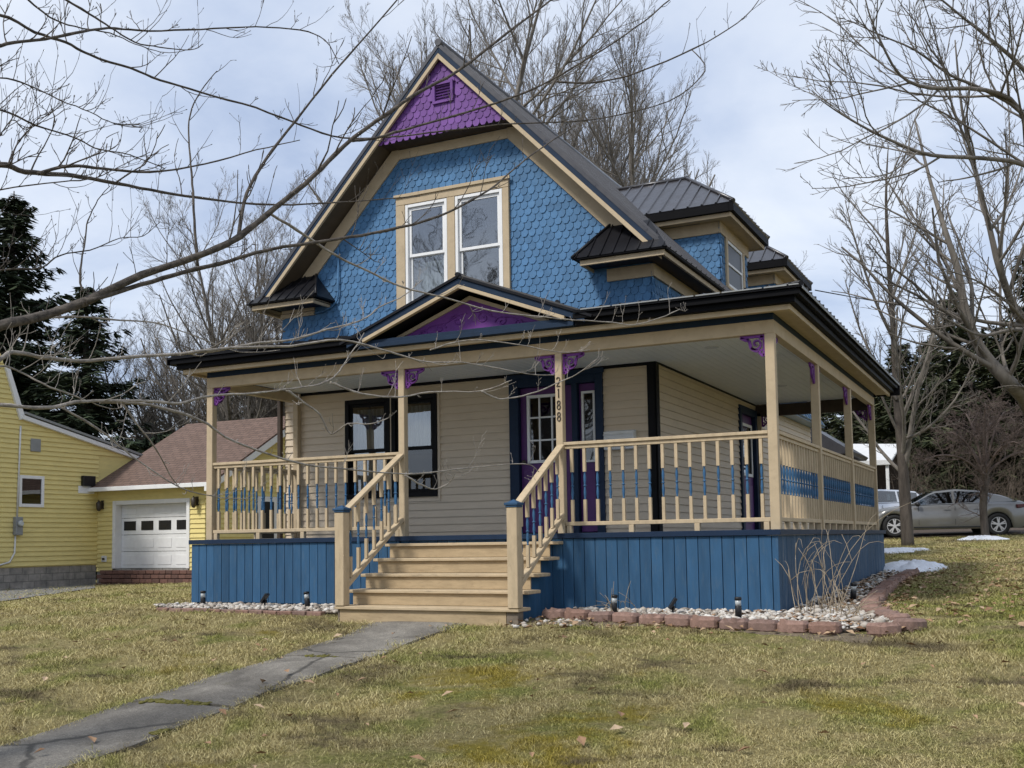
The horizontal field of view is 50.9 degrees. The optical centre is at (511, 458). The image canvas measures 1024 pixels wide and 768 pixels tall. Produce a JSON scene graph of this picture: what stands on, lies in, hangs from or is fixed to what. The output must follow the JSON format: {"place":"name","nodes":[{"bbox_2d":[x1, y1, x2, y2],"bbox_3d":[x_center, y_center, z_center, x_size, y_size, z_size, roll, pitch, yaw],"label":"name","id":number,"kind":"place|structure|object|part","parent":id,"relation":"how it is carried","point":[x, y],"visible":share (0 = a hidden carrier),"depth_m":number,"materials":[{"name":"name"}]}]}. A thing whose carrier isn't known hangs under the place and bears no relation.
{"place":"outdoors","nodes":[
{"label":"outdoors","id":0,"kind":"place"},
{"bbox_2d":[0,584,94,600],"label":"driveway","id":1,"kind":"structure","parent":0,"point":[25,592],"depth_m":25.44,"materials":[{"name":"gravel"}]},
{"bbox_2d":[0,621,465,767],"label":"path","id":2,"kind":"structure","parent":0,"point":[121,725],"depth_m":8.40,"materials":[{"name":"concrete"}]},
{"bbox_2d":[138,654,338,734],"bbox_3d":[-2.540,1.895,8.331,0.996,0.388,3.750,-3,-5,26],"label":"moss","id":3,"kind":"object","parent":2,"relation":"on","point":[172,701],"visible":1,"depth_m":8.38,"materials":[{"name":"plant"}]},
{"bbox_2d":[0,533,1023,767],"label":"ground","id":4,"kind":"structure","parent":0,"point":[487,744],"depth_m":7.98,"materials":[{"name":"plant"}]},
{"bbox_2d":[0,252,47,411],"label":"spruce tree","id":5,"kind":"object","parent":4,"relation":"on","point":[14,358],"visible":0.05,"depth_m":44.05,"materials":[{"name":"green plant"}]},
{"bbox_2d":[0,191,122,437],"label":"spruce tree","id":6,"kind":"object","parent":4,"relation":"on","point":[14,282],"visible":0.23,"depth_m":46.36,"materials":[{"name":"green plant"}]},
{"bbox_2d":[20,287,173,579],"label":"spruce tree","id":7,"kind":"object","parent":4,"relation":"on","point":[91,412],"visible":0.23,"depth_m":43.78,"materials":[{"name":"green plant"}]},
{"bbox_2d":[0,353,284,588],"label":"yellow house","id":8,"kind":"structure","parent":4,"relation":"on","point":[71,499],"depth_m":31.15,"materials":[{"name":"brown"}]},
{"bbox_2d":[19,475,44,506],"bbox_3d":[-13.436,0.905,30.029,0.110,0.880,0.830,-3,-5,26],"label":"window","id":9,"kind":"structure","parent":8,"relation":"in","point":[31,488],"depth_m":30.01,"materials":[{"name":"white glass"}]},
{"bbox_2d":[121,503,185,567],"bbox_3d":[-10.347,2.239,31.301,2.736,1.863,0.054,-3,-5,26],"label":"garage door","id":10,"kind":"structure","parent":8,"relation":"in","point":[170,544],"depth_m":31.31,"materials":[{"name":"white plastic"}]},
{"bbox_2d":[257,496,276,538],"bbox_3d":[-7.331,2.160,32.190,0.050,2.070,0.900,-3,-5,26],"label":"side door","id":11,"kind":"structure","parent":8,"relation":"in","point":[267,499],"depth_m":32.23,"materials":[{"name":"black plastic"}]},
{"bbox_2d":[96,570,191,584],"bbox_3d":[-10.057,3.470,30.479,4.208,0.647,0.599,-3,-5,26],"label":"brick planter","id":12,"kind":"object","parent":4,"relation":"on","point":[114,577],"visible":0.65,"depth_m":30.41,"materials":[{"name":"brick"}]},
{"bbox_2d":[128,416,163,551],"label":"spruce tree","id":13,"kind":"object","parent":4,"relation":"on","point":[142,435],"visible":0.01,"depth_m":62.27,"materials":[{"name":"green plant"}]},
{"bbox_2d":[74,301,222,517],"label":"bare tree","id":14,"kind":"object","parent":4,"relation":"on","point":[146,415],"visible":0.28,"depth_m":49.61,"materials":[{"name":"grey plant"}]},
{"bbox_2d":[156,607,171,611],"bbox_3d":[-4.457,1.945,13.798,0.210,0.080,0.100,-5,-6,32],"label":"edging brick","id":15,"kind":"object","parent":4,"relation":"on","point":[163,608],"visible":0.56,"depth_m":13.77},
{"bbox_2d":[169,608,181,611],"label":"edging brick","id":16,"kind":"object","parent":4,"relation":"on","point":[173,610],"visible":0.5,"depth_m":13.64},
{"bbox_2d":[182,608,194,611],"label":"edging brick","id":17,"kind":"object","parent":4,"relation":"on","point":[186,609],"visible":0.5,"depth_m":13.54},
{"bbox_2d":[194,608,211,611],"bbox_3d":[-3.868,1.907,13.471,0.210,0.080,0.100,-2,-4,26],"label":"edging brick","id":18,"kind":"object","parent":4,"relation":"on","point":[201,609],"visible":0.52,"depth_m":13.43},
{"bbox_2d":[135,273,281,434],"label":"bare tree","id":19,"kind":"object","parent":4,"relation":"on","point":[233,404],"visible":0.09,"depth_m":51.94,"materials":[{"name":"grey plant"}]},
{"bbox_2d":[208,609,221,611],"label":"edging brick","id":20,"kind":"object","parent":4,"relation":"on","point":[214,610],"visible":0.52,"depth_m":13.31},
{"bbox_2d":[111,166,335,431],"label":"bare tree","id":21,"kind":"object","parent":4,"relation":"on","point":[224,406],"visible":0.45,"depth_m":45.05,"materials":[{"name":"grey plant"}]},
{"bbox_2d":[221,609,237,612],"bbox_3d":[-3.475,1.893,13.252,0.210,0.080,0.100,-3,-5,30],"label":"edging brick","id":22,"kind":"object","parent":4,"relation":"on","point":[225,610],"visible":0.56,"depth_m":13.23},
{"bbox_2d":[235,609,248,612],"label":"edging brick","id":23,"kind":"object","parent":4,"relation":"on","point":[243,611],"visible":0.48,"depth_m":13.10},
{"bbox_2d":[205,205,298,418],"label":"bare tree","id":24,"kind":"object","parent":4,"relation":"on","point":[267,339],"visible":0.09,"depth_m":48.17,"materials":[{"name":"grey plant"}]},
{"bbox_2d":[231,395,275,419],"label":"spruce tree","id":25,"kind":"object","parent":4,"relation":"on","point":[249,408],"visible":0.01,"depth_m":49.88,"materials":[{"name":"green plant"}]},
{"bbox_2d":[249,609,264,613],"bbox_3d":[-3.082,1.868,13.035,0.210,0.080,0.100,-2,-4,30],"label":"edging brick","id":26,"kind":"object","parent":4,"relation":"on","point":[257,611],"visible":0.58,"depth_m":12.99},
{"bbox_2d":[263,610,276,614],"bbox_3d":[-2.885,1.863,12.925,0.210,0.080,0.100,-2,-4,30],"label":"edging brick","id":27,"kind":"object","parent":4,"relation":"on","point":[272,612],"visible":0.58,"depth_m":12.88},
{"bbox_2d":[277,611,291,614],"bbox_3d":[-2.688,1.851,12.816,0.210,0.080,0.100,-3,-5,27],"label":"edging brick","id":28,"kind":"object","parent":4,"relation":"on","point":[285,612],"visible":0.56,"depth_m":12.77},
{"bbox_2d":[292,610,306,615],"bbox_3d":[-2.492,1.834,12.708,0.210,0.080,0.100,-2,-4,32],"label":"edging brick","id":29,"kind":"object","parent":4,"relation":"on","point":[300,612],"visible":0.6,"depth_m":12.66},
{"bbox_2d":[307,611,325,615],"bbox_3d":[-2.295,1.825,12.599,0.210,0.080,0.100,-3,-5,26],"label":"edging brick","id":30,"kind":"object","parent":4,"relation":"on","point":[316,613],"visible":0.58,"depth_m":12.56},
{"bbox_2d":[0,0,764,498],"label":"street tree","id":31,"kind":"object","parent":4,"relation":"on","point":[110,290],"visible":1,"depth_m":6.09,"materials":[{"name":"plant"}]},
{"bbox_2d":[303,0,656,225],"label":"bare tree","id":32,"kind":"object","parent":4,"relation":"on","point":[521,71],"visible":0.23,"depth_m":32.53,"materials":[{"name":"grey plant"}]},
{"bbox_2d":[5,548,1023,767],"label":"dead leaves","id":33,"kind":"object","parent":4,"relation":"on","point":[581,739],"visible":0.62,"depth_m":10.99,"materials":[{"name":"brown plant"}]},
{"bbox_2d":[166,38,899,625],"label":"house","id":34,"kind":"structure","parent":4,"relation":"on","point":[682,456],"depth_m":14.48,"materials":[{"name":"wood"}]},
{"bbox_2d":[345,398,389,498],"bbox_3d":[-2.066,-0.144,16.081,0.830,1.520,0.370,-3,-5,26],"label":"window","id":35,"kind":"structure","parent":34,"relation":"in","point":[371,438],"depth_m":16.10,"materials":[{"name":"black glass"}]},
{"bbox_2d":[391,393,437,497],"bbox_3d":[-1.340,-0.183,15.724,0.810,1.520,0.370,-3,-5,26],"label":"window","id":36,"kind":"structure","parent":34,"relation":"in","point":[422,410],"depth_m":15.63,"materials":[{"name":"black glass"}]},
{"bbox_2d":[405,198,447,303],"bbox_3d":[-1.169,-2.974,15.822,0.745,1.595,0.370,-3,-5,26],"label":"window","id":37,"kind":"structure","parent":34,"relation":"in","point":[426,242],"depth_m":15.87,"materials":[{"name":"clear glass"}]},
{"bbox_2d":[455,188,503,286],"bbox_3d":[-0.391,-3.015,15.440,0.800,1.595,0.370,-3,-5,26],"label":"window","id":38,"kind":"structure","parent":34,"relation":"in","point":[478,223],"depth_m":15.60,"materials":[{"name":"clear glass"}]},
{"bbox_2d":[520,385,573,532],"bbox_3d":[0.478,0.002,14.671,0.794,1.997,0.130,-3,-5,26],"label":"door","id":39,"kind":"structure","parent":34,"relation":"in","point":[538,410],"depth_m":14.73,"materials":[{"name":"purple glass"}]},
{"bbox_2d":[742,414,754,529],"bbox_3d":[3.975,0.234,18.278,0.068,1.967,0.914,-3,-5,26],"label":"door","id":40,"kind":"structure","parent":34,"relation":"in","point":[746,420],"depth_m":18.44,"materials":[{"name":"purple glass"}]},
{"bbox_2d":[411,0,698,186],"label":"bare tree","id":41,"kind":"object","parent":4,"relation":"on","point":[561,99],"visible":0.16,"depth_m":38.45,"materials":[{"name":"grey plant"}]},
{"bbox_2d":[551,97,690,184],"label":"bare tree","id":42,"kind":"object","parent":4,"relation":"on","point":[620,148],"visible":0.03,"depth_m":47.21,"materials":[{"name":"grey plant"}]},
{"bbox_2d":[541,0,755,218],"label":"bare tree","id":43,"kind":"object","parent":4,"relation":"on","point":[631,132],"visible":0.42,"depth_m":32.59,"materials":[{"name":"grey plant"}]},
{"bbox_2d":[664,614,691,627],"bbox_3d":[1.633,1.577,10.470,0.285,0.146,0.213,-2,-4,35],"label":"edging block","id":44,"kind":"object","parent":4,"relation":"on","point":[680,620],"depth_m":10.38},
{"bbox_2d":[527,617,873,642],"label":"bare soil","id":45,"kind":"structure","parent":4,"relation":"on","point":[848,637],"depth_m":9.65,"materials":[{"name":"soil"}]},
{"bbox_2d":[512,618,584,628],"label":"gravel","id":46,"kind":"structure","parent":45,"relation":"on","point":[523,624],"depth_m":10.99,"materials":[{"name":"gravel"}]},
{"bbox_2d":[542,607,565,618],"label":"edging block","id":47,"kind":"object","parent":45,"relation":"on","point":[552,613],"depth_m":11.26,"materials":[{"name":"concrete"}]},
{"bbox_2d":[564,607,591,620],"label":"edging block","id":48,"kind":"object","parent":45,"relation":"on","point":[571,613],"depth_m":11.09,"materials":[{"name":"concrete"}]},
{"bbox_2d":[588,611,613,621],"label":"edging block","id":49,"kind":"object","parent":45,"relation":"on","point":[599,616],"depth_m":10.91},
{"bbox_2d":[612,611,640,623],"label":"edging block","id":50,"kind":"object","parent":45,"relation":"on","point":[628,617],"depth_m":10.75,"materials":[{"name":"concrete"}]},
{"bbox_2d":[639,613,666,624],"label":"edging block","id":51,"kind":"object","parent":45,"relation":"on","point":[646,619],"depth_m":10.56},
{"bbox_2d":[719,617,748,630],"bbox_3d":[2.096,1.561,10.122,0.282,0.158,0.214,-5,-5,32],"label":"edging block","id":52,"kind":"object","parent":45,"relation":"on","point":[736,623],"depth_m":10.03,"materials":[{"name":"concrete"}]},
{"bbox_2d":[748,619,778,631],"bbox_3d":[2.338,1.549,9.960,0.285,0.146,0.213,-4,-6,33],"label":"edging block","id":53,"kind":"object","parent":45,"relation":"on","point":[764,625],"depth_m":9.87,"materials":[{"name":"concrete"}]},
{"bbox_2d":[777,618,808,632],"bbox_3d":[2.569,1.534,9.812,0.282,0.169,0.210,-5,-6,36],"label":"edging block","id":54,"kind":"object","parent":45,"relation":"on","point":[791,626],"depth_m":9.72,"materials":[{"name":"brick"}]},
{"bbox_2d":[808,621,842,634],"bbox_3d":[2.809,1.520,9.639,0.285,0.146,0.213,-6,-7,36],"label":"edging block","id":55,"kind":"object","parent":45,"relation":"on","point":[822,627],"depth_m":9.56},
{"bbox_2d":[595,143,809,270],"bbox_3d":[4.673,-3.780,38.286,10.364,15.301,9.719,2,-5,-37],"label":"bare tree","id":56,"kind":"object","parent":4,"relation":"on","point":[667,177],"depth_m":38.18,"materials":[{"name":"grey plant"}]},
{"bbox_2d":[690,614,720,629],"bbox_3d":[1.853,1.566,10.292,0.282,0.169,0.210,-4,-5,34],"label":"edging block","id":57,"kind":"object","parent":4,"relation":"on","point":[707,622],"depth_m":10.20,"materials":[{"name":"concrete"}]},
{"bbox_2d":[748,617,864,631],"bbox_3d":[2.169,1.623,11.007,3.630,0.068,1.840,-3,-5,26],"label":"planting bed","id":58,"kind":"object","parent":4,"relation":"on","point":[849,628],"visible":0.03,"depth_m":9.67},
{"bbox_2d":[612,594,617,611],"bbox_3d":[1.075,1.545,11.330,0.072,0.231,0.072,0,-3,26],"label":"path lamp","id":59,"kind":"object","parent":58,"relation":"on","point":[614,602],"visible":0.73,"depth_m":11.30,"materials":[{"name":"black plastic"}]},
{"bbox_2d":[595,582,635,610],"bbox_3d":[1.089,1.502,11.473,0.426,0.380,0.878,-2,-4,12],"label":"dry shrub","id":60,"kind":"object","parent":58,"relation":"on","point":[617,600],"visible":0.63,"depth_m":11.56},
{"bbox_2d":[734,597,741,617],"bbox_3d":[2.227,1.473,10.585,0.072,0.231,0.072,-3,-5,26],"label":"path lamp","id":61,"kind":"object","parent":58,"relation":"on","point":[738,609],"visible":0.93,"depth_m":10.56,"materials":[{"name":"black plastic"}]},
{"bbox_2d":[775,502,910,613],"bbox_3d":[3.261,1.034,10.899,1.152,1.144,1.649,-1,-4,-5],"label":"dry shrub","id":62,"kind":"object","parent":58,"relation":"on","point":[823,575],"visible":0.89,"depth_m":10.88,"materials":[{"name":"plant"}]},
{"bbox_2d":[820,580,904,618],"bbox_3d":[3.333,1.355,10.214,0.762,0.423,0.706,-1,-4,7],"label":"dry shrub","id":63,"kind":"object","parent":58,"relation":"on","point":[848,607],"visible":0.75,"depth_m":10.16,"materials":[{"name":"plant"}]},
{"bbox_2d":[810,400,844,438],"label":"hemlock tree","id":64,"kind":"object","parent":4,"relation":"on","point":[824,420],"visible":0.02,"depth_m":65.78,"materials":[{"name":"green plant"}]},
{"bbox_2d":[810,428,867,534],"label":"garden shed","id":65,"kind":"structure","parent":4,"relation":"on","point":[829,442],"depth_m":33.82,"materials":[{"name":"grey wood"}]},
{"bbox_2d":[821,397,890,443],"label":"hemlock tree","id":66,"kind":"object","parent":4,"relation":"on","point":[840,434],"visible":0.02,"depth_m":59.61,"materials":[{"name":"green plant"}]},
{"bbox_2d":[861,597,880,601],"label":"edging block","id":67,"kind":"object","parent":4,"relation":"on","point":[873,599],"depth_m":11.63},
{"bbox_2d":[861,605,880,610],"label":"edging block","id":68,"kind":"object","parent":4,"relation":"on","point":[865,606],"depth_m":10.79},
{"bbox_2d":[861,601,881,606],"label":"edging block","id":69,"kind":"object","parent":4,"relation":"on","point":[873,604],"depth_m":11.10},
{"bbox_2d":[865,596,883,605],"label":"edging block","id":70,"kind":"object","parent":4,"relation":"on","point":[882,600],"depth_m":11.91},
{"bbox_2d":[866,595,884,600],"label":"edging block","id":71,"kind":"object","parent":4,"relation":"on","point":[882,596],"depth_m":12.18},
{"bbox_2d":[853,444,898,489],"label":"carport","id":72,"kind":"object","parent":4,"relation":"on","point":[885,467],"visible":0.13,"depth_m":46.55,"materials":[{"name":"white wood"}]},
{"bbox_2d":[867,591,885,600],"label":"edging block","id":73,"kind":"object","parent":4,"relation":"on","point":[883,593],"depth_m":12.48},
{"bbox_2d":[865,605,889,611],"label":"edging block","id":74,"kind":"object","parent":4,"relation":"on","point":[878,608],"depth_m":10.51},
{"bbox_2d":[870,588,887,592],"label":"edging block","id":75,"kind":"object","parent":4,"relation":"on","point":[879,590],"depth_m":13.05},
{"bbox_2d":[873,585,891,593],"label":"edging block","id":76,"kind":"object","parent":4,"relation":"on","point":[883,587],"depth_m":13.59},
{"bbox_2d":[866,621,901,636],"bbox_3d":[3.266,1.497,9.441,0.285,0.146,0.213,1,-6,-22],"label":"edging block","id":77,"kind":"object","parent":4,"relation":"on","point":[878,629],"depth_m":9.35,"materials":[{"name":"concrete"}]},
{"bbox_2d":[877,585,893,591],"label":"edging block","id":78,"kind":"object","parent":4,"relation":"on","point":[892,588],"depth_m":13.86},
{"bbox_2d":[874,609,899,616],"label":"edging block","id":79,"kind":"object","parent":4,"relation":"on","point":[881,612],"depth_m":10.23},
{"bbox_2d":[879,581,895,590],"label":"edging block","id":80,"kind":"object","parent":4,"relation":"on","point":[893,584],"depth_m":14.12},
{"bbox_2d":[879,581,896,587],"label":"edging block","id":81,"kind":"object","parent":4,"relation":"on","point":[895,583],"depth_m":14.43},
{"bbox_2d":[754,0,1023,416],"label":"maple tree","id":82,"kind":"object","parent":4,"relation":"on","point":[1012,385],"visible":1,"depth_m":16.32,"materials":[{"name":"plant"}]},
{"bbox_2d":[882,578,898,586],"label":"edging block","id":83,"kind":"object","parent":4,"relation":"on","point":[896,580],"depth_m":14.68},
{"bbox_2d":[852,339,939,488],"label":"hemlock tree","id":84,"kind":"object","parent":4,"relation":"on","point":[885,429],"visible":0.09,"depth_m":55.88,"materials":[{"name":"green plant"}]},
{"bbox_2d":[883,613,910,620],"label":"edging block","id":85,"kind":"object","parent":4,"relation":"on","point":[891,616],"depth_m":9.89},
{"bbox_2d":[829,93,979,545],"bbox_3d":[9.519,-3.283,26.958,3.911,11.331,3.500,-3,-5,26],"label":"bare tree","id":86,"kind":"object","parent":4,"relation":"on","point":[903,440],"visible":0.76,"depth_m":26.98,"materials":[{"name":"grey plant"}]},
{"bbox_2d":[884,547,927,552],"bbox_3d":[9.061,2.139,25.095,1.946,0.160,1.637,0,-4,-16],"label":"snow patch","id":87,"kind":"object","parent":4,"relation":"on","point":[900,549],"visible":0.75,"depth_m":24.77,"materials":[{"name":"snow"}]},
{"bbox_2d":[901,571,914,577],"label":"edging block","id":88,"kind":"object","parent":4,"relation":"on","point":[912,572],"depth_m":16.56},
{"bbox_2d":[892,618,926,632],"bbox_3d":[3.541,1.485,9.563,0.280,0.141,0.216,3,-6,-23],"label":"edging block","id":89,"kind":"object","parent":4,"relation":"on","point":[912,624],"depth_m":9.47,"materials":[{"name":"concrete"}]},
{"bbox_2d":[883,559,948,571],"bbox_3d":[6.925,1.865,18.667,2.146,0.240,1.322,3,-5,-38],"label":"snow patch","id":90,"kind":"object","parent":4,"relation":"on","point":[903,565],"visible":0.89,"depth_m":18.21,"materials":[{"name":"snow"}]},
{"bbox_2d":[888,336,950,432],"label":"hemlock tree","id":91,"kind":"object","parent":4,"relation":"on","point":[921,366],"visible":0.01,"depth_m":62.19,"materials":[{"name":"green plant"}]},
{"bbox_2d":[882,430,1023,529],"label":"brush","id":92,"kind":"object","parent":4,"relation":"on","point":[1008,494],"visible":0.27,"depth_m":43.57,"materials":[{"name":"plant"}]},
{"bbox_2d":[895,291,1023,496],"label":"hemlock tree","id":93,"kind":"object","parent":4,"relation":"on","point":[955,382],"visible":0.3,"depth_m":49.71,"materials":[{"name":"green plant"}]},
{"bbox_2d":[936,327,996,458],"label":"hemlock tree","id":94,"kind":"object","parent":4,"relation":"on","point":[989,338],"visible":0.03,"depth_m":60.30,"materials":[{"name":"green plant"}]},
{"bbox_2d":[910,380,1023,534],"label":"ornamental tree","id":95,"kind":"object","parent":4,"relation":"on","point":[985,468],"visible":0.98,"depth_m":29.13,"materials":[{"name":"brown plant"}]},
{"bbox_2d":[926,321,1023,527],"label":"hemlock tree","id":96,"kind":"object","parent":4,"relation":"on","point":[1009,353],"visible":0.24,"depth_m":47.85,"materials":[{"name":"green plant"}]},
{"bbox_2d":[957,535,1008,539],"bbox_3d":[12.634,2.124,28.847,1.418,0.172,0.749,-3,-5,26],"label":"snow patch","id":97,"kind":"object","parent":4,"relation":"on","point":[983,537],"visible":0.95,"depth_m":28.65,"materials":[{"name":"snow"}]},
{"bbox_2d":[977,249,1023,427],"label":"hemlock tree","id":98,"kind":"object","parent":4,"relation":"on","point":[1021,288],"visible":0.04,"depth_m":52.92,"materials":[{"name":"green plant"}]},
{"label":"planting bed","id":99,"kind":"structure","parent":4,"relation":"on","visible":0},
{"bbox_2d":[260,593,269,605],"bbox_3d":[-3.107,1.789,13.520,0.094,0.206,0.110,-2,-4,9],"label":"garden spotlight","id":100,"kind":"object","parent":99,"relation":"on","point":[264,598],"visible":0.92,"depth_m":13.49,"materials":[{"name":"black plastic"}]},
{"bbox_2d":[303,591,309,606],"bbox_3d":[-2.520,1.746,13.232,0.072,0.231,0.072,-11,-8,25],"label":"path lamp","id":101,"kind":"object","parent":99,"relation":"on","point":[306,598],"visible":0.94,"depth_m":13.21,"materials":[{"name":"black plastic"}]},
{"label":"planting bed","id":102,"kind":"structure","parent":4,"relation":"on","visible":0},
{"bbox_2d":[850,582,856,599],"bbox_3d":[3.932,1.540,12.384,0.072,0.231,0.072,3,4,26],"label":"path lamp","id":103,"kind":"object","parent":102,"relation":"on","point":[853,592],"visible":0.93,"depth_m":12.36,"materials":[{"name":"black plastic"}]},
{"bbox_2d":[0,0,1023,441],"label":"sky","id":104,"kind":"structure","parent":0,"point":[743,124],"materials":[{"name":"white"}]},
{"bbox_2d":[153,569,901,629],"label":"gravel","id":105,"kind":"structure","parent":0,"point":[331,609],"depth_m":11.41,"materials":[{"name":"gravel"}]},
{"bbox_2d":[200,591,205,603],"bbox_3d":[-4.012,1.825,13.966,0.072,0.231,0.072,-3,-5,26],"label":"path lamp","id":106,"kind":"object","parent":105,"relation":"on","point":[203,599],"visible":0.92,"depth_m":13.94,"materials":[{"name":"black plastic"}]},
{"bbox_2d":[668,597,676,611],"bbox_3d":[1.653,1.528,11.068,0.094,0.206,0.110,-1,-4,3],"label":"garden spotlight","id":107,"kind":"object","parent":105,"relation":"on","point":[671,606],"visible":0.92,"depth_m":11.02,"materials":[{"name":"black plastic"}]},
{"bbox_2d":[815,290,987,315],"bbox_3d":[19.573,-6.398,41.252,0.024,8.141,45.536,-4,-5,36],"label":"overhead wire","id":108,"kind":"object","parent":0,"point":[870,300],"visible":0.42,"depth_m":24.61,"materials":[{"name":"black plastic"}]},
{"bbox_2d":[884,528,1023,537],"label":"driveway","id":109,"kind":"structure","parent":0,"point":[942,532],"depth_m":32.32,"materials":[{"name":"asphalt"}]},
{"bbox_2d":[860,489,918,516],"bbox_3d":[12.306,1.820,37.765,4.630,1.534,2.080,0,-4,-16],"label":"parked car","id":110,"kind":"object","parent":109,"relation":"on","point":[887,498],"visible":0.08,"depth_m":37.21,"materials":[{"name":"silver metal"}]},
{"bbox_3d":[12.905,1.319,37.189,2.594,0.437,0.129,0,-4,-16],"label":"side window","id":111,"kind":"part","parent":110,"relation":"part of","materials":[{"name":"grey glass"}]},
{"bbox_2d":[879,489,1023,536],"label":"parked car","id":112,"kind":"object","parent":109,"relation":"on","point":[931,510],"visible":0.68,"depth_m":30.82,"materials":[{"name":"silver metal"}]},
{"bbox_3d":[12.685,1.114,30.938,1.977,0.384,0.110,-2,-4,8],"label":"side window","id":113,"kind":"part","parent":112,"relation":"part of","materials":[{"name":"black glass"}]}
]}

